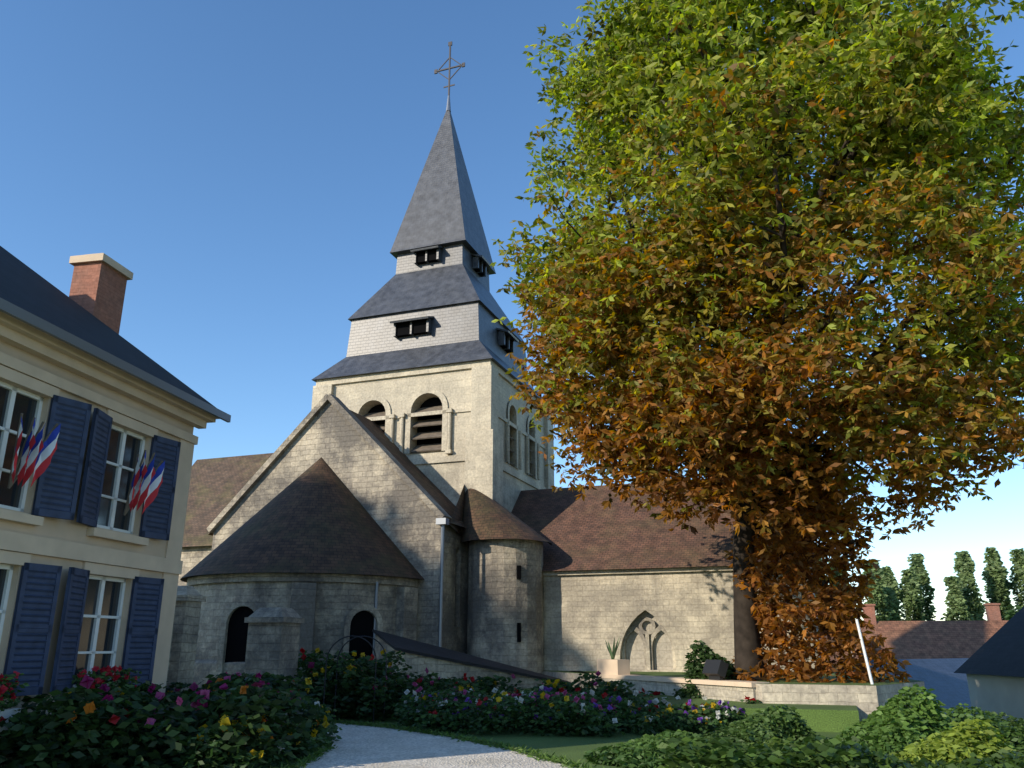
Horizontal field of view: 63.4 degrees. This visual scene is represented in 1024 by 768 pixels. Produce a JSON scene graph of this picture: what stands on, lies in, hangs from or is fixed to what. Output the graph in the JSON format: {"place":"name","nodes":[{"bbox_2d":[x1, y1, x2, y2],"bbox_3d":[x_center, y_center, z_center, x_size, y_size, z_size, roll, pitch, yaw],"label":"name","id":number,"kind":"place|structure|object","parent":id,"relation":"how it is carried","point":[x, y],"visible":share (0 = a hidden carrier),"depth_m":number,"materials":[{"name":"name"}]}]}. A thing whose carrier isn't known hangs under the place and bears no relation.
{"place":"outdoors","nodes":[
{"label":"outdoors","id":0,"kind":"place"},
{"bbox_2d":[178,453,272,585],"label":"wing","id":1,"kind":"structure","parent":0,"point":[217,485],"depth_m":37.23,"materials":[{"name":"brown tile"}]},
{"bbox_2d":[311,359,553,540],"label":"tower walls","id":2,"kind":"structure","parent":0,"point":[483,421],"depth_m":32.21,"materials":[{"name":"beige stone"}]},
{"bbox_2d":[312,110,547,407],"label":"church spire","id":3,"kind":"structure","parent":2,"relation":"on","point":[431,302],"depth_m":35.55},
{"bbox_2d":[434,41,464,110],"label":"cross","id":4,"kind":"object","parent":3,"relation":"on","point":[437,71],"visible":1,"depth_m":41.36,"materials":[{"name":"grey metal"}]},
{"bbox_2d":[364,406,533,475],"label":"louvers","id":5,"kind":"object","parent":2,"relation":"in","point":[428,435],"visible":0.33,"depth_m":32.12,"materials":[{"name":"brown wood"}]},
{"bbox_2d":[300,723,573,767],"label":"gravel path","id":6,"kind":"structure","parent":0,"point":[357,746],"depth_m":12.83,"materials":[{"name":"grey gravel"}]},
{"bbox_2d":[278,718,604,767],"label":"path edge grass","id":7,"kind":"structure","parent":6,"relation":"on","point":[301,762],"depth_m":13.17,"materials":[{"name":"green plant"}]},
{"bbox_2d":[124,716,866,767],"bbox_3d":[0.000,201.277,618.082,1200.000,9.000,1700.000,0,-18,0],"label":"ground","id":8,"kind":"structure","parent":0,"point":[573,748],"depth_m":14.62,"materials":[{"name":"green plant"}]},
{"bbox_2d":[0,311,215,766],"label":"house walls","id":9,"kind":"structure","parent":8,"relation":"on","point":[45,366],"depth_m":12.75,"materials":[{"name":"beige paint"}]},
{"bbox_2d":[0,704,122,731],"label":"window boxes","id":10,"kind":"object","parent":9,"relation":"attached to","point":[7,713],"depth_m":10.57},
{"bbox_2d":[0,671,19,700],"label":"flowers","id":11,"kind":"object","parent":10,"relation":"in","point":[3,689],"visible":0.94,"depth_m":10.67,"materials":[{"name":"red plant"}]},
{"bbox_2d":[0,673,29,710],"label":"window box plants","id":12,"kind":"object","parent":10,"relation":"in","point":[7,696],"depth_m":10.73,"materials":[{"name":"green plant"}]},
{"bbox_2d":[72,668,141,697],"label":"window box plants","id":13,"kind":"object","parent":10,"relation":"in","point":[110,684],"depth_m":12.57,"materials":[{"name":"green plant"}]},
{"bbox_2d":[77,665,136,688],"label":"flowers","id":14,"kind":"object","parent":10,"relation":"in","point":[108,668],"visible":0.63,"depth_m":12.52,"materials":[{"name":"red plant"}]},
{"bbox_2d":[7,413,164,514],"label":"flags","id":15,"kind":"object","parent":9,"relation":"attached to","point":[37,461],"visible":1,"depth_m":11.41,"materials":[{"name":"multicoloured fabric"}]},
{"bbox_2d":[0,381,180,695],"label":"house windows","id":16,"kind":"structure","parent":9,"relation":"in","point":[88,635],"depth_m":12.29,"materials":[{"name":"blue wood"}]},
{"bbox_2d":[0,246,230,422],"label":"house roof","id":17,"kind":"structure","parent":9,"relation":"on","point":[30,297],"depth_m":13.52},
{"bbox_2d":[69,253,132,333],"bbox_3d":[-8.236,-1.181,16.291,0.740,2.750,0.940,-3,-18,10],"label":"house chimney","id":18,"kind":"object","parent":17,"relation":"on","point":[98,286],"visible":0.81,"depth_m":16.23,"materials":[{"name":"red brick"}]},
{"bbox_2d":[0,672,334,767],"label":"flower bed foliage","id":19,"kind":"object","parent":8,"relation":"on","point":[53,739],"visible":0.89,"depth_m":10.78,"materials":[{"name":"green plant"}]},
{"bbox_2d":[0,670,311,735],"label":"flowers","id":20,"kind":"object","parent":19,"relation":"attached to","point":[86,681],"visible":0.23,"depth_m":11.33,"materials":[{"name":"multicoloured plant"}]},
{"bbox_2d":[166,586,304,691],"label":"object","id":21,"kind":"structure","parent":8,"relation":"on","point":[273,638],"depth_m":18.79,"materials":[{"name":"stone"}]},
{"bbox_2d":[172,704,341,767],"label":"flower bed foliage","id":22,"kind":"object","parent":8,"relation":"on","point":[240,757],"visible":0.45,"depth_m":11.04,"materials":[{"name":"green plant"}]},
{"bbox_2d":[197,701,329,760],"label":"flowers","id":23,"kind":"object","parent":22,"relation":"attached to","point":[325,724],"visible":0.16,"depth_m":11.53,"materials":[{"name":"plant"}]},
{"bbox_2d":[323,635,386,722],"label":"garden arch","id":24,"kind":"structure","parent":8,"relation":"on","point":[337,665],"depth_m":18.40,"materials":[{"name":"grey metal"}]},
{"bbox_2d":[294,650,417,721],"bbox_3d":[-3.946,7.194,19.922,3.504,1.536,4.756,0,-18,0],"label":"flowering bush","id":25,"kind":"object","parent":8,"relation":"on","point":[347,697],"visible":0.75,"depth_m":18.91,"materials":[{"name":"green plant"}]},
{"bbox_2d":[297,648,391,690],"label":"flowers","id":26,"kind":"object","parent":25,"relation":"attached to","point":[311,664],"visible":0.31,"depth_m":19.50,"materials":[{"name":"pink plant"}]},
{"bbox_2d":[372,629,570,688],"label":"stair wall","id":27,"kind":"structure","parent":8,"relation":"on","point":[419,664],"depth_m":23.57,"materials":[{"name":"stone"}]},
{"bbox_2d":[377,672,639,717],"bbox_3d":[-0.164,7.444,19.807,6.611,1.060,4.090,-2,-18,7],"label":"flower bed foliage","id":28,"kind":"object","parent":8,"relation":"on","point":[486,684],"visible":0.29,"depth_m":19.56,"materials":[{"name":"green plant"}]},
{"bbox_2d":[386,667,617,697],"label":"flowers","id":29,"kind":"object","parent":28,"relation":"attached to","point":[420,679],"visible":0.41,"depth_m":19.81,"materials":[{"name":"purple plant"}]},
{"bbox_2d":[388,688,656,737],"bbox_3d":[0.211,6.646,16.939,5.725,0.814,4.382,0,-18,0],"label":"flower bed foliage","id":30,"kind":"object","parent":8,"relation":"on","point":[591,721],"visible":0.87,"depth_m":15.81,"materials":[{"name":"green plant"}]},
{"bbox_2d":[404,685,638,722],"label":"flowers","id":31,"kind":"object","parent":30,"relation":"attached to","point":[542,695],"visible":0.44,"depth_m":16.21,"materials":[{"name":"multicoloured plant"}]},
{"bbox_2d":[582,729,698,767],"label":"shrub row","id":32,"kind":"object","parent":8,"relation":"on","point":[627,754],"depth_m":11.67,"materials":[{"name":"green plant"}]},
{"bbox_2d":[570,671,769,701],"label":"retaining wall","id":33,"kind":"structure","parent":8,"relation":"on","point":[733,690],"depth_m":19.48,"materials":[{"name":"stone"}]},
{"bbox_2d":[597,659,629,674],"bbox_3d":[2.872,8.034,23.551,0.400,0.400,1.100,8,-19,-25],"label":"planter box","id":34,"kind":"object","parent":33,"relation":"on","point":[614,666],"visible":0.9,"depth_m":23.20,"materials":[{"name":"stone"}]},
{"bbox_2d":[605,637,620,658],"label":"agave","id":35,"kind":"object","parent":34,"relation":"on","point":[613,652],"visible":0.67,"depth_m":23.56,"materials":[{"name":"green plant"}]},
{"bbox_2d":[702,660,728,679],"bbox_3d":[4.832,6.789,19.696,0.363,0.455,0.560,8,-19,-25],"label":"floodlight","id":36,"kind":"object","parent":33,"relation":"on","point":[714,669],"visible":1,"depth_m":19.55,"materials":[{"name":"black plastic"}]},
{"bbox_2d":[630,701,746,735],"bbox_3d":[3.529,6.621,16.448,2.727,0.551,2.867,0,-18,0],"label":"flower bed foliage","id":37,"kind":"object","parent":8,"relation":"on","point":[683,723],"visible":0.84,"depth_m":15.65,"materials":[{"name":"green plant"}]},
{"bbox_2d":[638,698,744,725],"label":"flowers","id":38,"kind":"object","parent":37,"relation":"attached to","point":[688,703],"visible":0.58,"depth_m":16.48,"materials":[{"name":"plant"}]},
{"bbox_2d":[640,691,761,703],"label":"wall foliage","id":39,"kind":"object","parent":8,"relation":"on","point":[741,700],"visible":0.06,"depth_m":19.26,"materials":[{"name":"green plant"}]},
{"bbox_2d":[639,688,755,701],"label":"flowers","id":40,"kind":"object","parent":39,"relation":"attached to","point":[678,697],"visible":0.12,"depth_m":19.41,"materials":[{"name":"plant"}]},
{"bbox_2d":[673,640,735,698],"bbox_3d":[4.979,7.335,20.335,2.230,2.038,2.118,0,-18,0],"label":"shrub","id":41,"kind":"object","parent":8,"relation":"on","point":[703,650],"depth_m":20.24,"materials":[{"name":"green plant"}]},
{"bbox_2d":[700,736,795,766],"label":"green shrub","id":42,"kind":"object","parent":8,"relation":"on","point":[771,741],"visible":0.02,"depth_m":9.74,"materials":[{"name":"green plant"}]},
{"bbox_2d":[490,0,1023,682],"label":"chestnut tree","id":43,"kind":"object","parent":8,"relation":"on","point":[932,98],"depth_m":18.21,"materials":[{"name":"plant"}]},
{"bbox_2d":[698,704,820,744],"bbox_3d":[3.800,5.404,12.552,2.424,1.042,2.043,0,-18,0],"label":"shrub row","id":44,"kind":"object","parent":8,"relation":"on","point":[760,725],"depth_m":12.35,"materials":[{"name":"green plant"}]},
{"bbox_2d":[802,735,846,767],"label":"shrub row","id":45,"kind":"object","parent":8,"relation":"on","point":[823,737],"depth_m":9.77,"materials":[{"name":"green plant"}]},
{"bbox_2d":[820,631,848,665],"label":"house tile","id":46,"kind":"object","parent":8,"relation":"on","point":[832,658],"depth_m":56.10,"materials":[{"name":"brick"}]},
{"bbox_2d":[657,735,1023,767],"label":"hedge","id":47,"kind":"object","parent":8,"relation":"on","point":[807,752],"visible":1,"depth_m":6.06,"materials":[{"name":"green plant"}]},
{"bbox_2d":[828,562,856,620],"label":"poplar","id":48,"kind":"object","parent":8,"relation":"on","point":[837,574],"visible":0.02,"depth_m":102.68,"materials":[{"name":"green plant"}]},
{"bbox_2d":[855,619,873,683],"bbox_3d":[7.777,6.500,17.872,0.412,2.758,0.068,0,-18,0],"label":"white pole","id":49,"kind":"object","parent":8,"relation":"on","point":[864,653],"visible":0.33,"depth_m":18.06,"materials":[{"name":"white metal"}]},
{"bbox_2d":[861,562,895,620],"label":"poplar","id":50,"kind":"object","parent":8,"relation":"on","point":[879,599],"depth_m":95.54,"materials":[{"name":"green plant"}]},
{"bbox_2d":[878,587,902,620],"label":"poplar","id":51,"kind":"object","parent":8,"relation":"on","point":[893,601],"visible":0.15,"depth_m":97.77,"materials":[{"name":"green plant"}]},
{"bbox_2d":[881,565,903,620],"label":"poplar","id":52,"kind":"object","parent":8,"relation":"on","point":[889,580],"visible":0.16,"depth_m":104.25,"materials":[{"name":"green plant"}]},
{"bbox_2d":[835,684,965,756],"bbox_3d":[5.584,5.004,11.832,2.208,1.372,1.867,0,-18,0],"label":"green shrub","id":53,"kind":"object","parent":8,"relation":"on","point":[881,727],"depth_m":11.64,"materials":[{"name":"green plant"}]},
{"bbox_2d":[853,638,971,719],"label":"building","id":54,"kind":"structure","parent":8,"relation":"on","point":[945,682],"depth_m":36.89,"materials":[{"name":"tile"}]},
{"bbox_2d":[898,568,926,620],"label":"poplar","id":55,"kind":"object","parent":8,"relation":"on","point":[909,586],"depth_m":103.45,"materials":[{"name":"green plant"}]},
{"bbox_2d":[907,553,936,620],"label":"poplar","id":56,"kind":"object","parent":8,"relation":"on","point":[918,568],"depth_m":107.33,"materials":[{"name":"green plant"}]},
{"bbox_2d":[851,603,1008,658],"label":"house roof","id":57,"kind":"structure","parent":8,"relation":"on","point":[934,639],"depth_m":55.00,"materials":[{"name":"tile"}]},
{"bbox_2d":[889,718,1014,764],"bbox_3d":[4.512,4.041,8.455,1.929,1.177,1.707,0,-18,0],"label":"yellow shrub","id":58,"kind":"object","parent":8,"relation":"on","point":[958,743],"depth_m":8.44,"materials":[{"name":"plant"}]},
{"bbox_2d":[940,576,973,620],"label":"poplar","id":59,"kind":"object","parent":8,"relation":"on","point":[956,603],"depth_m":102.10,"materials":[{"name":"green plant"}]},
{"bbox_2d":[952,550,987,619],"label":"poplar","id":60,"kind":"object","parent":8,"relation":"on","point":[964,565],"depth_m":104.93,"materials":[{"name":"green plant"}]},
{"bbox_2d":[966,599,985,617],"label":"poplar","id":61,"kind":"object","parent":8,"relation":"on","point":[975,609],"visible":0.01,"depth_m":108.21,"materials":[{"name":"green plant"}]},
{"bbox_2d":[942,703,1023,755],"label":"shrub row","id":62,"kind":"object","parent":8,"relation":"on","point":[1015,738],"depth_m":13.32,"materials":[{"name":"green plant"}]},
{"bbox_2d":[954,606,1023,720],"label":"house","id":63,"kind":"structure","parent":8,"relation":"on","point":[992,668],"depth_m":28.38,"materials":[{"name":"stone"}]},
{"bbox_2d":[981,547,1014,619],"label":"poplar","id":64,"kind":"object","parent":8,"relation":"on","point":[995,572],"depth_m":107.55,"materials":[{"name":"green plant"}]},
{"bbox_2d":[983,578,1013,618],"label":"poplar","id":65,"kind":"object","parent":8,"relation":"on","point":[1007,583],"visible":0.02,"depth_m":109.16,"materials":[{"name":"green plant"}]},
{"bbox_2d":[981,710,1023,733],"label":"shrub row","id":66,"kind":"object","parent":8,"relation":"on","point":[1019,724],"visible":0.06,"depth_m":15.69,"materials":[{"name":"green plant"}]},
{"bbox_2d":[1005,605,1021,619],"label":"tree","id":67,"kind":"object","parent":8,"relation":"on","point":[1009,614],"visible":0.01,"depth_m":72.72,"materials":[{"name":"green plant"}]},
{"bbox_2d":[1008,745,1022,755],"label":"shrub row","id":68,"kind":"object","parent":8,"relation":"on","point":[1014,750],"visible":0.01,"depth_m":9.51,"materials":[{"name":"green plant"}]},
{"bbox_2d":[1008,548,1023,610],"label":"poplar","id":69,"kind":"object","parent":8,"relation":"on","point":[1017,560],"depth_m":108.92,"materials":[{"name":"green plant"}]},
{"bbox_2d":[0,0,1023,620],"label":"sky","id":70,"kind":"structure","parent":0,"point":[255,167],"materials":[{"name":"blue"}]},
{"bbox_2d":[321,666,859,731],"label":"lawn","id":71,"kind":"structure","parent":0,"point":[829,718],"depth_m":16.35,"materials":[{"name":"green plant"}]},
{"bbox_2d":[187,572,418,687],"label":"apse wall","id":72,"kind":"structure","parent":71,"relation":"on","point":[331,608],"depth_m":24.52,"materials":[{"name":"stone"}]},
{"bbox_2d":[180,457,423,581],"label":"apse roof","id":73,"kind":"structure","parent":72,"relation":"on","point":[315,517],"depth_m":26.14,"materials":[{"name":"tile"}]},
{"bbox_2d":[206,393,469,664],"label":"choir walls","id":74,"kind":"structure","parent":71,"relation":"on","point":[398,502],"depth_m":28.49,"materials":[{"name":"beige stone"}]},
{"bbox_2d":[208,410,465,535],"bbox_3d":[-5.062,4.073,33.453,9.600,4.650,8.980,-6,-19,19],"label":"coping","id":75,"kind":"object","parent":74,"relation":"on","point":[444,502],"depth_m":30.50,"materials":[{"name":"grey stone"}]},
{"bbox_2d":[372,518,448,659],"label":"downpipes","id":76,"kind":"object","parent":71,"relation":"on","point":[442,522],"visible":0.68,"depth_m":26.33,"materials":[{"name":"silver metal"}]},
{"bbox_2d":[466,539,543,678],"bbox_3d":[-0.222,7.724,28.156,2.600,4.600,2.600,-6,-19,19],"label":"stair turret","id":77,"kind":"object","parent":71,"relation":"on","point":[505,611],"visible":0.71,"depth_m":27.24,"materials":[{"name":"stone"}]},
{"bbox_2d":[449,484,551,544],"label":"turret roof","id":78,"kind":"structure","parent":77,"relation":"on","point":[480,515],"depth_m":28.45,"materials":[{"name":"tile"}]},
{"bbox_2d":[543,566,819,671],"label":"wing walls","id":79,"kind":"structure","parent":0,"point":[657,619],"depth_m":27.08,"materials":[{"name":"beige stone"}]},
{"bbox_2d":[511,483,818,581],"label":"wing roof","id":80,"kind":"structure","parent":79,"relation":"on","point":[588,533],"depth_m":29.14,"materials":[{"name":"brown tile"}]},
{"bbox_2d":[543,671,924,720],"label":"stone wall","id":81,"kind":"structure","parent":0,"point":[866,699],"depth_m":17.85,"materials":[{"name":"beige stone"}]}
]}

